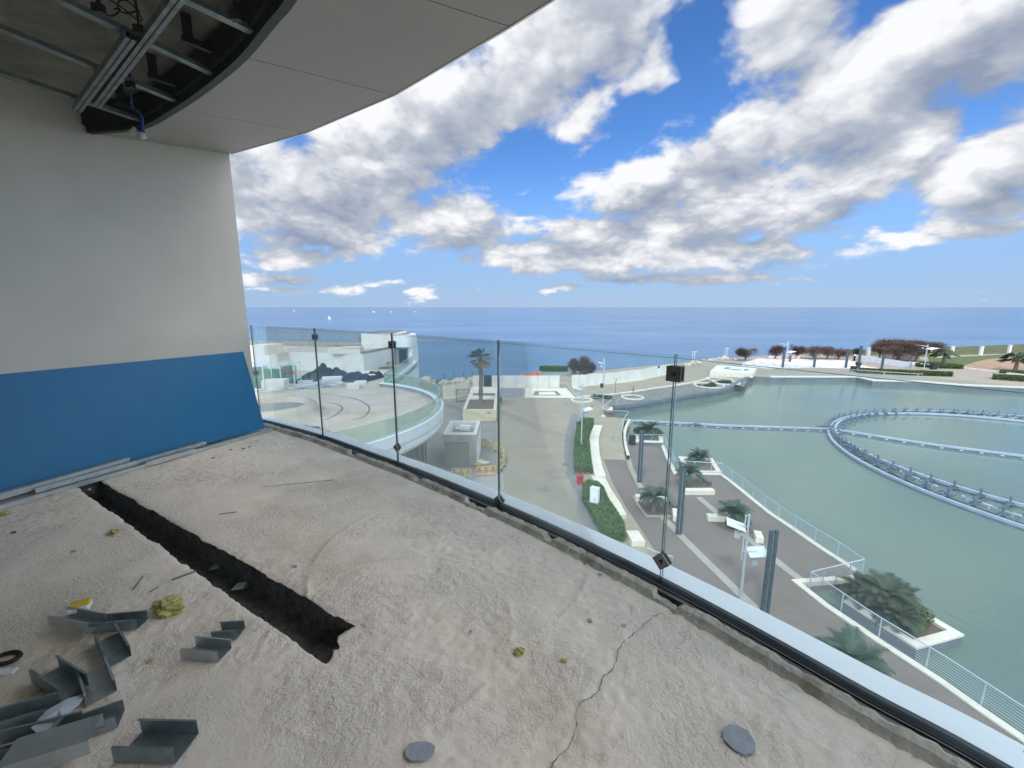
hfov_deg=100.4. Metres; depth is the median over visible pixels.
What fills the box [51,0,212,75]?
cross channel
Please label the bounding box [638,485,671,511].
cycad
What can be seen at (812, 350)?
bare tree
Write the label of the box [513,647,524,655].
wool tuft
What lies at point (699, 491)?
bench wall
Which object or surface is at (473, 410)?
planter
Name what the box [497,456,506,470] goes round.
plastic barrier
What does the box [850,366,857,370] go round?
litter bin
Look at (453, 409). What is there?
service yard
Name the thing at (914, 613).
shrub
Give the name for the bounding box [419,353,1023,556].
plaza ground
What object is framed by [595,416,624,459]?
ramp walk
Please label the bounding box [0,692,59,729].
channel offcut
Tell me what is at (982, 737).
sill cladding
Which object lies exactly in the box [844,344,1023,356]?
scrubland
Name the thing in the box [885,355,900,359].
garden wall
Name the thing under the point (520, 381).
hoarding panel
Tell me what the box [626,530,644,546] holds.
bench wall
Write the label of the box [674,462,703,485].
cycad
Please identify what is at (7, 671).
paper scrap
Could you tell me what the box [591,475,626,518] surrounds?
bench wall
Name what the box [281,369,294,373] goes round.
red sheet
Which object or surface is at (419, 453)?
window
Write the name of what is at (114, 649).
channel offcut
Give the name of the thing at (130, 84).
hanger rod
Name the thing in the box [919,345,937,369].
lamp post
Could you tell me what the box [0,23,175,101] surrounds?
cross channel
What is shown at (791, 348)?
light column
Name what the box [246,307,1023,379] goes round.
sea
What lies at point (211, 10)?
cross channel
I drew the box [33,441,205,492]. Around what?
steel channel
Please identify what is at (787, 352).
lamp post
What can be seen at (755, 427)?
fountain pipe
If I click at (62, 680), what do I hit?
channel offcut
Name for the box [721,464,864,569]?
promenade railing
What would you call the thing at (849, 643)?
cycad
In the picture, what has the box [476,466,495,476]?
plastic barrier
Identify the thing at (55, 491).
steel channel
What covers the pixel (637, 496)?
bench wall
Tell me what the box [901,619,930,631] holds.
shrub
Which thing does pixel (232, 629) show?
channel offcut
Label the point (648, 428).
cycad
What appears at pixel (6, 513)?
wool tuft
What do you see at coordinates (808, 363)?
white plaza
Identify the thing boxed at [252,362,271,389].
glass crate
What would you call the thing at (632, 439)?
litter bin
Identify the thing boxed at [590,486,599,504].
utility cabinet
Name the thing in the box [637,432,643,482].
light column
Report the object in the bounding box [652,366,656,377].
hoarding panel
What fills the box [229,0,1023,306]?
sky
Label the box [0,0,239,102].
ceiling slab
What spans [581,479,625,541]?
clipped hedge
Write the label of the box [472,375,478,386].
hoarding panel
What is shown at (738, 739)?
flake
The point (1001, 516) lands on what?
fountain ring
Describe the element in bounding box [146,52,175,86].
fixing bracket
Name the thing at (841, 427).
pipe elbow
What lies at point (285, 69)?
soffit
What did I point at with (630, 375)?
hoarding panel
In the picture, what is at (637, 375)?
hoarding panel
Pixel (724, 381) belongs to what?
ground plant
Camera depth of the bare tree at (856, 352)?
138.71 m
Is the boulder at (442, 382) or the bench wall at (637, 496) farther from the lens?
the boulder at (442, 382)
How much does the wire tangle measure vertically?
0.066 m
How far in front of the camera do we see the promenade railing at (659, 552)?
27.52 m
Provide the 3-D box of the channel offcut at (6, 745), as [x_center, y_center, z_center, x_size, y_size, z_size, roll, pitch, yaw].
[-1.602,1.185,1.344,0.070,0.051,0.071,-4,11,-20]
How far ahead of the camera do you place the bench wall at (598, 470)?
46.44 m
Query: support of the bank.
on the plaza ground at (533, 431)
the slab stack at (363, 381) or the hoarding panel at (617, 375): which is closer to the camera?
the slab stack at (363, 381)
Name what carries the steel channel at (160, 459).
on the balcony floor
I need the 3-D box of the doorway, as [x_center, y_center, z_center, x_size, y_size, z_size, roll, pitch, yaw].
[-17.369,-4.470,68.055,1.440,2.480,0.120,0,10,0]
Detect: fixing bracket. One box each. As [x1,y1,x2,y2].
[115,84,141,111]
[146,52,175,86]
[180,11,212,53]
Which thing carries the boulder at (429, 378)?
on the plaza ground at (533, 431)
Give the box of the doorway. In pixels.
[398,348,407,363]
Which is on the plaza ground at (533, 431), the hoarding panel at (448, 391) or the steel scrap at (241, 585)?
the hoarding panel at (448, 391)
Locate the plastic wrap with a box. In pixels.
[31,694,85,732]
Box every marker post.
[866,347,870,355]
[978,346,984,354]
[1007,345,1012,352]
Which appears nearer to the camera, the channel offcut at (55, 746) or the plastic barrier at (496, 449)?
the channel offcut at (55, 746)
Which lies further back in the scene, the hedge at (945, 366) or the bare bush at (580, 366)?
the hedge at (945, 366)
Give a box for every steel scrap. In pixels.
[208,564,219,570]
[230,582,248,590]
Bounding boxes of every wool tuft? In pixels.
[0,510,11,516]
[107,529,120,534]
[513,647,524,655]
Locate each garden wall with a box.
[611,377,750,408]
[854,354,911,367]
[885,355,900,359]
[900,356,919,359]
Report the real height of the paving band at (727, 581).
0.001 m
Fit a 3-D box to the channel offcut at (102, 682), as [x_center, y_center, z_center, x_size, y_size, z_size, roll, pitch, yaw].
[-1.616,1.145,1.657,0.197,0.051,0.086,8,13,38]
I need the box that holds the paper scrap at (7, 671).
[0,667,18,675]
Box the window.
[401,441,427,463]
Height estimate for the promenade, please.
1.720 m
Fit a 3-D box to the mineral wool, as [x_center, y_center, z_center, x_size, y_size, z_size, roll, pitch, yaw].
[-1.656,1.079,2.062,0.157,0.094,0.109,5,11,24]
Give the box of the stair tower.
[361,330,418,386]
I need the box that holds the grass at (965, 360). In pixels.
[927,354,1014,364]
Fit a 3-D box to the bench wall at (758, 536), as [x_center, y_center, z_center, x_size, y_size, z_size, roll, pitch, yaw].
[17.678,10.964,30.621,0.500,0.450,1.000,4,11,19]
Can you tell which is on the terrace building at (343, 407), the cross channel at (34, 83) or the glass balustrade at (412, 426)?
the glass balustrade at (412, 426)
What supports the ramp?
on the promenade
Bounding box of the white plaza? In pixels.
[741,358,874,367]
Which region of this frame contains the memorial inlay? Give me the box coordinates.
[533,391,560,395]
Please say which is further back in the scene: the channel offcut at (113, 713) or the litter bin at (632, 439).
the litter bin at (632, 439)
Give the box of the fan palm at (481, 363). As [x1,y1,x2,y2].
[467,348,491,403]
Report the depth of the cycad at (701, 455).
45.53 m
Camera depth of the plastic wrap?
1.49 m
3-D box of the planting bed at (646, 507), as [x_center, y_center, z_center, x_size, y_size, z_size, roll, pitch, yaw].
[12.119,10.299,35.513,2.763,0.018,2.473,0,10,0]
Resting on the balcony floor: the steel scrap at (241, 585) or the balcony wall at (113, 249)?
the steel scrap at (241, 585)
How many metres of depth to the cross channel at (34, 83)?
3.04 m
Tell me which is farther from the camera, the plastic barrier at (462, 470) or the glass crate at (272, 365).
the glass crate at (272, 365)
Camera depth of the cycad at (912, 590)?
23.52 m
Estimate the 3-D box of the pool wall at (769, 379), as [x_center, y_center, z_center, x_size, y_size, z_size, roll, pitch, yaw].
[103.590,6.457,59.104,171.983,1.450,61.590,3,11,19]
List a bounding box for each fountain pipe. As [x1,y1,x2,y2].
[630,420,833,431]
[833,428,1023,459]
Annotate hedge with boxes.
[539,365,567,371]
[573,417,593,473]
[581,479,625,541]
[856,367,953,376]
[915,361,963,368]
[992,373,1023,381]
[999,369,1023,373]
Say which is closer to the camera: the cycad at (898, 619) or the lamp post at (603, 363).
the cycad at (898, 619)
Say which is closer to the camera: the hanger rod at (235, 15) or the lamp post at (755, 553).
the hanger rod at (235, 15)
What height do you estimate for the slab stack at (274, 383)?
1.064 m
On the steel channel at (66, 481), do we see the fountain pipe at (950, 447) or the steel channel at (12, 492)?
the steel channel at (12, 492)
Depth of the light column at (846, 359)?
113.69 m
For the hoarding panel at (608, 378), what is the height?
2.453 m
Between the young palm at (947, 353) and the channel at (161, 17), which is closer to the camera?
the channel at (161, 17)
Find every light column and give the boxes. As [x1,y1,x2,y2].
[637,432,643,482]
[675,468,686,534]
[760,530,778,613]
[781,349,785,367]
[789,344,792,361]
[813,353,816,366]
[844,349,849,367]
[857,346,862,367]
[880,355,884,368]
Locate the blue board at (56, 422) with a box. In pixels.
[0,352,264,491]
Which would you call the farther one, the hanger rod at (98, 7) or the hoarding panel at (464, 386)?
the hoarding panel at (464, 386)
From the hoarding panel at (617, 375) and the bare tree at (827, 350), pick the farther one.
the bare tree at (827, 350)
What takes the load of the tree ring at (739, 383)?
on the pebble bed at (661, 393)
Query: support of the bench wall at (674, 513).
on the promenade
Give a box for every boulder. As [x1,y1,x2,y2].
[419,376,431,383]
[423,379,432,386]
[437,380,446,385]
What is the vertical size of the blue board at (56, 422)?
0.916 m
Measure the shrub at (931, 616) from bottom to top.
0.841 m
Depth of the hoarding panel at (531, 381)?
85.53 m
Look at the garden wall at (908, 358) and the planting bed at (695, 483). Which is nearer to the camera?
the planting bed at (695, 483)
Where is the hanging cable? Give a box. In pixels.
[127,74,146,139]
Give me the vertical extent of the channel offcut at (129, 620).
0.052 m
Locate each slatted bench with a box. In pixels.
[666,494,676,507]
[698,474,711,485]
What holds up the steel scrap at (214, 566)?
on the balcony floor
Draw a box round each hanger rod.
[90,0,106,14]
[124,73,135,88]
[132,0,143,34]
[229,0,242,22]
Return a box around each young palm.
[929,349,960,362]
[995,352,1023,369]
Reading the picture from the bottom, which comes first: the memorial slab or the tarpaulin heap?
the memorial slab
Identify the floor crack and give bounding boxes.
[551,604,695,767]
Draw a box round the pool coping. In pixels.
[770,376,1023,387]
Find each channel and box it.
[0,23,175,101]
[0,69,141,121]
[0,428,272,509]
[0,457,129,499]
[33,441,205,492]
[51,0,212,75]
[72,29,136,112]
[76,463,141,482]
[92,0,186,107]
[142,448,195,466]
[184,0,252,34]
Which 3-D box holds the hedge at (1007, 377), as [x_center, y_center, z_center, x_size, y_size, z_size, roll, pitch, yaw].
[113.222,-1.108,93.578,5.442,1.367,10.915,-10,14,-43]
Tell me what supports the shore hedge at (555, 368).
on the plaza ground at (533, 431)
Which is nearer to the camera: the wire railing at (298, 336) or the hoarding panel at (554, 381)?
the wire railing at (298, 336)
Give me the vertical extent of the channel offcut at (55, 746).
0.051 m
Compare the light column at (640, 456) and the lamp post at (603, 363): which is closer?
the light column at (640, 456)
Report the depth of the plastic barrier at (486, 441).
49.10 m
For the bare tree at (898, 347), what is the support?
on the tree bed
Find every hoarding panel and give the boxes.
[442,384,454,399]
[455,381,468,397]
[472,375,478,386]
[492,376,502,387]
[503,375,514,387]
[515,375,525,387]
[526,376,537,387]
[538,376,548,387]
[549,375,559,387]
[571,375,578,386]
[579,374,587,386]
[588,373,596,385]
[596,373,604,384]
[605,372,612,384]
[613,372,620,383]
[620,371,627,382]
[627,370,634,381]
[634,369,640,380]
[640,368,646,379]
[646,367,651,378]
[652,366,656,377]
[661,365,666,375]
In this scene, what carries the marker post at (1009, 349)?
on the scrubland
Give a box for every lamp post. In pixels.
[573,384,592,444]
[598,358,604,404]
[727,513,766,599]
[781,341,796,371]
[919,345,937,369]
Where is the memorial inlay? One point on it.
(536, 393)
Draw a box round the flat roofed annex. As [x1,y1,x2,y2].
[249,340,391,371]
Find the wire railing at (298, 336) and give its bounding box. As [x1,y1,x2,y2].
[254,334,360,341]
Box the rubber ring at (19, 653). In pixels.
[0,650,22,666]
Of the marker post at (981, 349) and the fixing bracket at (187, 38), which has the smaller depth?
the fixing bracket at (187, 38)
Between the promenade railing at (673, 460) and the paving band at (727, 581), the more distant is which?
the promenade railing at (673, 460)
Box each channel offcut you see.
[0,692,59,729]
[0,710,83,760]
[0,714,104,767]
[0,742,13,747]
[29,655,88,701]
[47,606,106,632]
[73,699,124,737]
[76,654,116,706]
[88,610,147,632]
[93,623,131,665]
[111,718,198,763]
[180,636,231,661]
[210,620,244,638]
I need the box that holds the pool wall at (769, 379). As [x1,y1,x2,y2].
[609,377,1023,430]
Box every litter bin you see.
[576,474,583,483]
[604,410,613,416]
[628,434,635,444]
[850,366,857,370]
[929,363,937,368]
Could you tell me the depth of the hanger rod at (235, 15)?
2.21 m
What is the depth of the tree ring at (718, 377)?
96.67 m
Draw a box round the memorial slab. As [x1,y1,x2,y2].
[539,392,556,394]
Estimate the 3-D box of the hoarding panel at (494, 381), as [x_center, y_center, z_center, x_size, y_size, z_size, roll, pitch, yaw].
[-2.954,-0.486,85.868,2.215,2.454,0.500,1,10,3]
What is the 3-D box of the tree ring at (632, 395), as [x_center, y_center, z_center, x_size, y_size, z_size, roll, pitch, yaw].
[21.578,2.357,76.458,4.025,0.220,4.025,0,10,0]
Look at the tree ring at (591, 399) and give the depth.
73.63 m
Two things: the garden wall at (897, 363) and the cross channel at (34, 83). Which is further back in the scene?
the garden wall at (897, 363)
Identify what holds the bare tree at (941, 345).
on the tree bed
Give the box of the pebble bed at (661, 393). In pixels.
[592,378,746,406]
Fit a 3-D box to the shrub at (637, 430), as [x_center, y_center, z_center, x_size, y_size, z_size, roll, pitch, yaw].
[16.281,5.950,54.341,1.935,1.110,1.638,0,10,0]
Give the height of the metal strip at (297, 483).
0.004 m
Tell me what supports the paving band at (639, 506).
on the promenade
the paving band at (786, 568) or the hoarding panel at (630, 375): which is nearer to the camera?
the paving band at (786, 568)
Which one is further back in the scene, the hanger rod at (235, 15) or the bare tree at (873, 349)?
the bare tree at (873, 349)
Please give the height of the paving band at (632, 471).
0.001 m
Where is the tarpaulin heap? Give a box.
[295,363,383,382]
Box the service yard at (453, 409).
[427,399,496,470]
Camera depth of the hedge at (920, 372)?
102.32 m
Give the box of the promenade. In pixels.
[617,444,1023,744]
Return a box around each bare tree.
[734,347,756,360]
[767,345,786,357]
[792,345,804,355]
[802,345,822,358]
[820,345,835,358]
[828,346,853,358]
[851,349,864,354]
[870,344,883,357]
[871,337,925,359]
[908,339,949,361]
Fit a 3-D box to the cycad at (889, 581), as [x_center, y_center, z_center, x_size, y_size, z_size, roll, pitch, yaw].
[20.498,11.623,23.467,2.981,1.994,3.007,0,10,0]
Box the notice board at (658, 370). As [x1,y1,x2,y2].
[657,366,660,376]
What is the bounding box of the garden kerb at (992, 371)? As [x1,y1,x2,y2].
[964,367,1023,374]
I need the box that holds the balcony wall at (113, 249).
[0,76,254,390]
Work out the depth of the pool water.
41.24 m
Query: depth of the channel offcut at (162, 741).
1.43 m
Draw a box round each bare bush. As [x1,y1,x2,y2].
[565,353,594,374]
[585,362,597,373]
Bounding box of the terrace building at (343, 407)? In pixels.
[253,360,443,463]
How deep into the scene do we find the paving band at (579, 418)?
64.52 m
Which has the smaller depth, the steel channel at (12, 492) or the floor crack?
the floor crack
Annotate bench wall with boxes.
[589,425,605,477]
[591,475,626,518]
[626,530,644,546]
[635,494,668,502]
[672,508,676,520]
[685,488,714,494]
[706,513,728,521]
[753,530,763,543]
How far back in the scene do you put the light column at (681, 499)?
30.88 m
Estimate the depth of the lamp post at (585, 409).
47.43 m
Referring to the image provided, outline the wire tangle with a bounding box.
[99,0,141,21]
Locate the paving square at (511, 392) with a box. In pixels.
[500,388,522,396]
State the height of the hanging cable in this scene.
0.318 m
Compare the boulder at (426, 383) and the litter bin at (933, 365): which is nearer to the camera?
the boulder at (426, 383)
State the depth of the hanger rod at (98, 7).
2.15 m
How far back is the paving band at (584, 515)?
41.53 m
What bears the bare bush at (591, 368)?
on the plaza ground at (533, 431)
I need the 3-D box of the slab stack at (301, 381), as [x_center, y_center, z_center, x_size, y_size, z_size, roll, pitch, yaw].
[-24.720,-0.309,51.058,1.786,0.316,0.759,-6,12,-28]
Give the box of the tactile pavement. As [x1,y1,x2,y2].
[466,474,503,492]
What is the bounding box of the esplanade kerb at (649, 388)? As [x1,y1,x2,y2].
[577,376,712,396]
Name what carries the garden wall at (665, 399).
on the plaza ground at (533, 431)
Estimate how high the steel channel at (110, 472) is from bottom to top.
0.032 m
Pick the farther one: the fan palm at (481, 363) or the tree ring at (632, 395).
the tree ring at (632, 395)
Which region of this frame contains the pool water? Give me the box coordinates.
[544,372,1023,734]
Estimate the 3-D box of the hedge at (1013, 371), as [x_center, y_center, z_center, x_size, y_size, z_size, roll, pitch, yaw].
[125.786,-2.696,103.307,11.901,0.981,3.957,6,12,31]
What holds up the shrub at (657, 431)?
in the pool planter at (659, 442)
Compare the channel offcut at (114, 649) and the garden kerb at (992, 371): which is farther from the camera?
the garden kerb at (992, 371)
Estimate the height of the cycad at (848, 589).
1.621 m
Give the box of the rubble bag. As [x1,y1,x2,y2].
[473,462,483,465]
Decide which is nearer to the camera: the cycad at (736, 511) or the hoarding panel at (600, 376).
the cycad at (736, 511)
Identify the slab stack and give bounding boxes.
[261,378,289,389]
[297,380,313,383]
[321,376,342,382]
[347,382,359,388]
[354,380,366,383]
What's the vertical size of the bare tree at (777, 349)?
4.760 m
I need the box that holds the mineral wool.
[149,594,184,618]
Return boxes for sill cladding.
[262,417,1023,767]
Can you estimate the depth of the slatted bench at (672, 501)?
35.62 m
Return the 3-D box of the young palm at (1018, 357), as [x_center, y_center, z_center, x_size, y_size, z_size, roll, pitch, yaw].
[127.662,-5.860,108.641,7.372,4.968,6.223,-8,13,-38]
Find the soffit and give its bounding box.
[81,0,554,154]
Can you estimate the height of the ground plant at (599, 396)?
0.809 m
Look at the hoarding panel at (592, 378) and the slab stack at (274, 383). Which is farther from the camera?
the hoarding panel at (592, 378)
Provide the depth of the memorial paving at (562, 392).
81.15 m
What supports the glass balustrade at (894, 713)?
on the mortar edge
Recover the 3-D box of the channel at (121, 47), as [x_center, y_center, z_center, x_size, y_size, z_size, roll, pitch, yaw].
[-2.689,-1.994,2.781,1.481,0.045,0.047,8,13,36]
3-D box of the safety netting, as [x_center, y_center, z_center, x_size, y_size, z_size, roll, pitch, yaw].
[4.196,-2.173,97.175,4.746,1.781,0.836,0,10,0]
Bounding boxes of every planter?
[463,387,496,420]
[634,433,662,445]
[678,456,720,472]
[843,597,963,658]
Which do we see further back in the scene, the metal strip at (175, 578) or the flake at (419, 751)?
the metal strip at (175, 578)
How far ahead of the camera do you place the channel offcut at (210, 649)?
1.82 m
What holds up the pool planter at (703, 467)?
in the pool water
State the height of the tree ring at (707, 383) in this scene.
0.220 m
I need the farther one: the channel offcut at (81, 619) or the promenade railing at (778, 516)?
the promenade railing at (778, 516)
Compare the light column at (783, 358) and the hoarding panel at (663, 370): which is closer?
the hoarding panel at (663, 370)
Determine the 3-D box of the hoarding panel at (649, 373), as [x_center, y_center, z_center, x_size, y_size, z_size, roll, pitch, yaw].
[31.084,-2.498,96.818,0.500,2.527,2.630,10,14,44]
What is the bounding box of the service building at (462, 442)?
[443,421,480,465]
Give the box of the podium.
[710,365,756,377]
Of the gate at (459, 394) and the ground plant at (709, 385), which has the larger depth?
the ground plant at (709, 385)
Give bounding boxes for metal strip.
[172,570,195,580]
[263,480,330,486]
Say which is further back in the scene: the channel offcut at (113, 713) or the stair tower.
the stair tower
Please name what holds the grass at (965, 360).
on the plaza ground at (533, 431)
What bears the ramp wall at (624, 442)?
on the promenade
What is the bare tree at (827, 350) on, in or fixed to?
on the plaza ground at (533, 431)
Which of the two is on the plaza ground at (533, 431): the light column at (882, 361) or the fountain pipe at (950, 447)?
the light column at (882, 361)
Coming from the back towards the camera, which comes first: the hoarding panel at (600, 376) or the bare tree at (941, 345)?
the bare tree at (941, 345)
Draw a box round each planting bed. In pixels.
[638,502,670,514]
[677,479,707,486]
[713,522,752,533]
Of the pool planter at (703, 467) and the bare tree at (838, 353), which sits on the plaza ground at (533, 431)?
the bare tree at (838, 353)
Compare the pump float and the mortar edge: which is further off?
the pump float
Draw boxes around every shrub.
[633,427,644,433]
[653,429,663,434]
[725,518,750,529]
[873,603,928,628]
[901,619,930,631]
[910,602,935,625]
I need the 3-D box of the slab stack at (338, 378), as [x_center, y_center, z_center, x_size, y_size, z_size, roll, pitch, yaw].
[-21.578,-0.535,51.215,2.285,0.704,1.000,-3,11,-14]
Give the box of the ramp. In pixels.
[604,460,633,490]
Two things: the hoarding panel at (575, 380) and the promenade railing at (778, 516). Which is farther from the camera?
the hoarding panel at (575, 380)
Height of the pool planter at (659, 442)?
2.120 m
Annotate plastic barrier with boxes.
[451,469,471,478]
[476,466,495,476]
[481,438,491,448]
[493,442,502,453]
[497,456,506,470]
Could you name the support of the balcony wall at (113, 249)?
on the slab
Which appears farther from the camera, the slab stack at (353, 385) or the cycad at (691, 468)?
the slab stack at (353, 385)
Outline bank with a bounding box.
[964,357,1023,370]
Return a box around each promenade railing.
[627,434,666,443]
[646,547,672,565]
[665,439,722,472]
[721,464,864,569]
[809,572,1023,731]
[810,559,864,586]
[851,369,918,377]
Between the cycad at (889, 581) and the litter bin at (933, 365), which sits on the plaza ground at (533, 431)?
the litter bin at (933, 365)
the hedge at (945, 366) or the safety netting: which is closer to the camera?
the safety netting
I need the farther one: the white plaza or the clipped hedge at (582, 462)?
the white plaza
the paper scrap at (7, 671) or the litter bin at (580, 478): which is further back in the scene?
the litter bin at (580, 478)
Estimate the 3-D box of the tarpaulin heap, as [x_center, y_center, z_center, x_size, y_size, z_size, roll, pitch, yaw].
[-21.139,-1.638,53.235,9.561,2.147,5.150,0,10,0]
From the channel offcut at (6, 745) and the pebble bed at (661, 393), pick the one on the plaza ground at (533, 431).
the pebble bed at (661, 393)
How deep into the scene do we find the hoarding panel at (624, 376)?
91.64 m
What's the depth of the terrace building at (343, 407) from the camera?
37.18 m
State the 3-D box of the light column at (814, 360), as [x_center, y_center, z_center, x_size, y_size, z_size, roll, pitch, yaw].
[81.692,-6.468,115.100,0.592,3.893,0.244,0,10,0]
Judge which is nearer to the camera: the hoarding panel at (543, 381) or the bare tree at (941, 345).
the hoarding panel at (543, 381)
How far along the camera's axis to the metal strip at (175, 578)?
2.33 m
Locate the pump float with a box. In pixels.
[689,420,700,424]
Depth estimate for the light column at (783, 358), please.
114.37 m
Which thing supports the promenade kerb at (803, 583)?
on the promenade
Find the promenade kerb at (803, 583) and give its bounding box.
[661,444,1023,743]
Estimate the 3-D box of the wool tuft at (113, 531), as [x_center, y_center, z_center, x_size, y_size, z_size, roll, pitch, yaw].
[-2.588,0.963,2.777,0.071,0.037,0.060,0,10,0]
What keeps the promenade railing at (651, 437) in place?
on the promenade
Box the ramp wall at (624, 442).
[623,419,630,459]
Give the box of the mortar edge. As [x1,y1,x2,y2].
[264,423,973,767]
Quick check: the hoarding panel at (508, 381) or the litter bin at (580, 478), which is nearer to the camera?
the litter bin at (580, 478)
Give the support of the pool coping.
on the plaza ground at (533, 431)
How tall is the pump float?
0.659 m
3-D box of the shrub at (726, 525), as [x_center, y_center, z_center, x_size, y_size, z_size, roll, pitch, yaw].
[17.128,10.600,32.313,1.970,0.636,1.317,0,10,0]
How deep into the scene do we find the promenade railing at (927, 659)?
19.70 m
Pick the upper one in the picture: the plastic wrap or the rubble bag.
the rubble bag
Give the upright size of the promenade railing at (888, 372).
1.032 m
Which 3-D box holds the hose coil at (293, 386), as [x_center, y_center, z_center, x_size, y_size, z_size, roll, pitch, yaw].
[-24.181,0.302,47.644,1.923,0.287,1.856,0,10,0]
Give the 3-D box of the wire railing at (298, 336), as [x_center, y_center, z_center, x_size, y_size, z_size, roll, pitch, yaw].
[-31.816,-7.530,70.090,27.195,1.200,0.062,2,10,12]
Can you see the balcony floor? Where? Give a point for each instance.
(356, 644)
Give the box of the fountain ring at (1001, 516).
[823,407,1023,529]
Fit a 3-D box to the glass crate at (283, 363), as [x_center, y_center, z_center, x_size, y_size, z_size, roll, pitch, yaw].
[-26.177,-1.292,50.093,1.990,2.600,1.590,0,10,0]
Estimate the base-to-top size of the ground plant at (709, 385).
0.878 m
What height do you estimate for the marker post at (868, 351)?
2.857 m
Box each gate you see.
[456,389,467,401]
[484,375,491,385]
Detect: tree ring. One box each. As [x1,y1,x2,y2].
[571,397,592,402]
[621,394,643,399]
[693,382,724,387]
[706,377,732,380]
[712,380,740,384]
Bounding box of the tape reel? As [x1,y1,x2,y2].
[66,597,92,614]
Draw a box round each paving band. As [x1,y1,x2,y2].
[564,414,601,533]
[575,405,594,420]
[625,456,643,489]
[633,496,670,516]
[660,517,759,608]
[696,497,802,578]
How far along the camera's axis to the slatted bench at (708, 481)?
40.17 m
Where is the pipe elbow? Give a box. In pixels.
[815,425,845,428]
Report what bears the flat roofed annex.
on the plaza ground at (533, 431)
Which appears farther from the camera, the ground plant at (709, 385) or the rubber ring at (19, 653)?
the ground plant at (709, 385)
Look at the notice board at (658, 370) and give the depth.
99.69 m
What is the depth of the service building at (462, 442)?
43.43 m
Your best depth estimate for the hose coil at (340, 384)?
48.53 m
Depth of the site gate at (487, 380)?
86.88 m
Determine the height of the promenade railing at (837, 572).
1.131 m
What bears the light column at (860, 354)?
on the white plaza
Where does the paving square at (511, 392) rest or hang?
on the plaza ground at (533, 431)
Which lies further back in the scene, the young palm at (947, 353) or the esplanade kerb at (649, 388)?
the young palm at (947, 353)
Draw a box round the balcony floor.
[0,428,934,767]
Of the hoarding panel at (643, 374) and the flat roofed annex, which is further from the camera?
the hoarding panel at (643, 374)
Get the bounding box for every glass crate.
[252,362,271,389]
[259,365,287,382]
[276,361,300,384]
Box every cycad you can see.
[635,421,661,433]
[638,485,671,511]
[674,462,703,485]
[686,447,711,463]
[717,498,753,523]
[813,623,895,676]
[835,569,888,612]
[856,568,920,616]
[870,597,925,637]
[898,581,924,609]
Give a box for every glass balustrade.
[250,325,1023,767]
[332,357,440,442]
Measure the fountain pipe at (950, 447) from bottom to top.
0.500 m
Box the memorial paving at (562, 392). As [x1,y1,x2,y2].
[525,388,573,397]
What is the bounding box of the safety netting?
[520,371,540,375]
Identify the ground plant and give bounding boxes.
[590,394,612,398]
[698,383,715,386]
[717,380,731,382]
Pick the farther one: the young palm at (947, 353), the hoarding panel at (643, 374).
the young palm at (947, 353)
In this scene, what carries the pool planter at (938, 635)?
in the pool water
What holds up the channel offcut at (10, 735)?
on the balcony floor
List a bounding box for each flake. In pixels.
[404,741,434,761]
[722,724,755,755]
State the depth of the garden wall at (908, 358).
131.00 m
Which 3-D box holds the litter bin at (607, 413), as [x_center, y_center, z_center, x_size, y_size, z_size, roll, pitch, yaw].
[14.384,4.387,63.679,1.166,0.640,1.166,-2,10,-11]
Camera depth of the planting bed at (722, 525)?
32.17 m
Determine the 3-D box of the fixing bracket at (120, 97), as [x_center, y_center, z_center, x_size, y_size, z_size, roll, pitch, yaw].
[-3.036,-2.265,3.368,0.047,0.158,0.151,9,13,40]
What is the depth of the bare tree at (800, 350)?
134.53 m
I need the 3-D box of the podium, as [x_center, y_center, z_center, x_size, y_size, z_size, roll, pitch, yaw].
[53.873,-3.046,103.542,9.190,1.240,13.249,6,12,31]
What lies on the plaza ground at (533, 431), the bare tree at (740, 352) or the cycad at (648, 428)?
the bare tree at (740, 352)
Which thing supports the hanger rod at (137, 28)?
hanging from the ceiling slab

